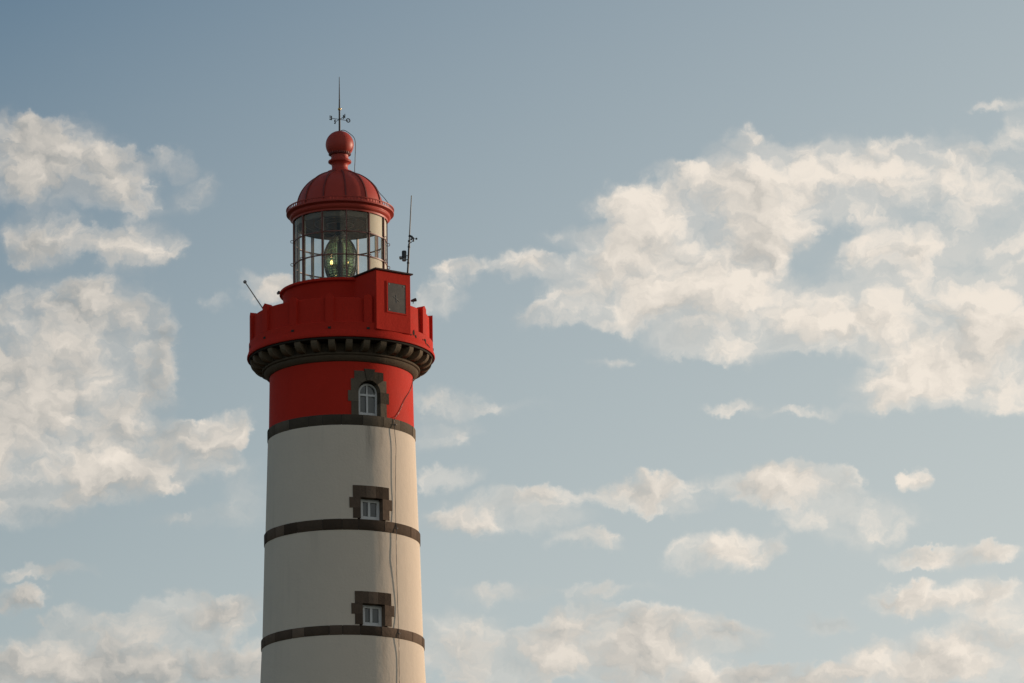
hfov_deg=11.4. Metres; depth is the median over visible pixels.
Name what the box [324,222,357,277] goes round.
lighthouse lens
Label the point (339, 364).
lighthouse
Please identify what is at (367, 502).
window
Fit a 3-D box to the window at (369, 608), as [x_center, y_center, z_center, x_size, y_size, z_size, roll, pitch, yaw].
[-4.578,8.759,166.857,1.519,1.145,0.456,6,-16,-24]
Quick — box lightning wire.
[341,130,387,202]
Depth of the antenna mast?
170.20 m
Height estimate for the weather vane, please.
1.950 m
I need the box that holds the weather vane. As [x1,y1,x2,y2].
[329,77,349,130]
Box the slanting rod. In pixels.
[243,280,261,307]
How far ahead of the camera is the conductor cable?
168.06 m
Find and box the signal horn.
[399,250,407,261]
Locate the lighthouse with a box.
[247,131,434,682]
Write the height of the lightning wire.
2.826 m
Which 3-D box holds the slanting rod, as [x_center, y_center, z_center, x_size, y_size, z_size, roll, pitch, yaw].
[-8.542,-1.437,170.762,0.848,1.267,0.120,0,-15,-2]
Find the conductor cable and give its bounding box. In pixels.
[394,379,413,682]
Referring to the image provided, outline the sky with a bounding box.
[0,0,1023,682]
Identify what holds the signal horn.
attached to the antenna mast
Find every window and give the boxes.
[348,368,388,416]
[349,485,391,520]
[351,591,393,626]
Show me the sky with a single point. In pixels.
(724, 383)
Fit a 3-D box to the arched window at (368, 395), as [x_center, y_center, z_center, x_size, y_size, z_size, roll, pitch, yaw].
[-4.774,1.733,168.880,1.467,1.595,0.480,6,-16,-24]
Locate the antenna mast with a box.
[407,195,411,272]

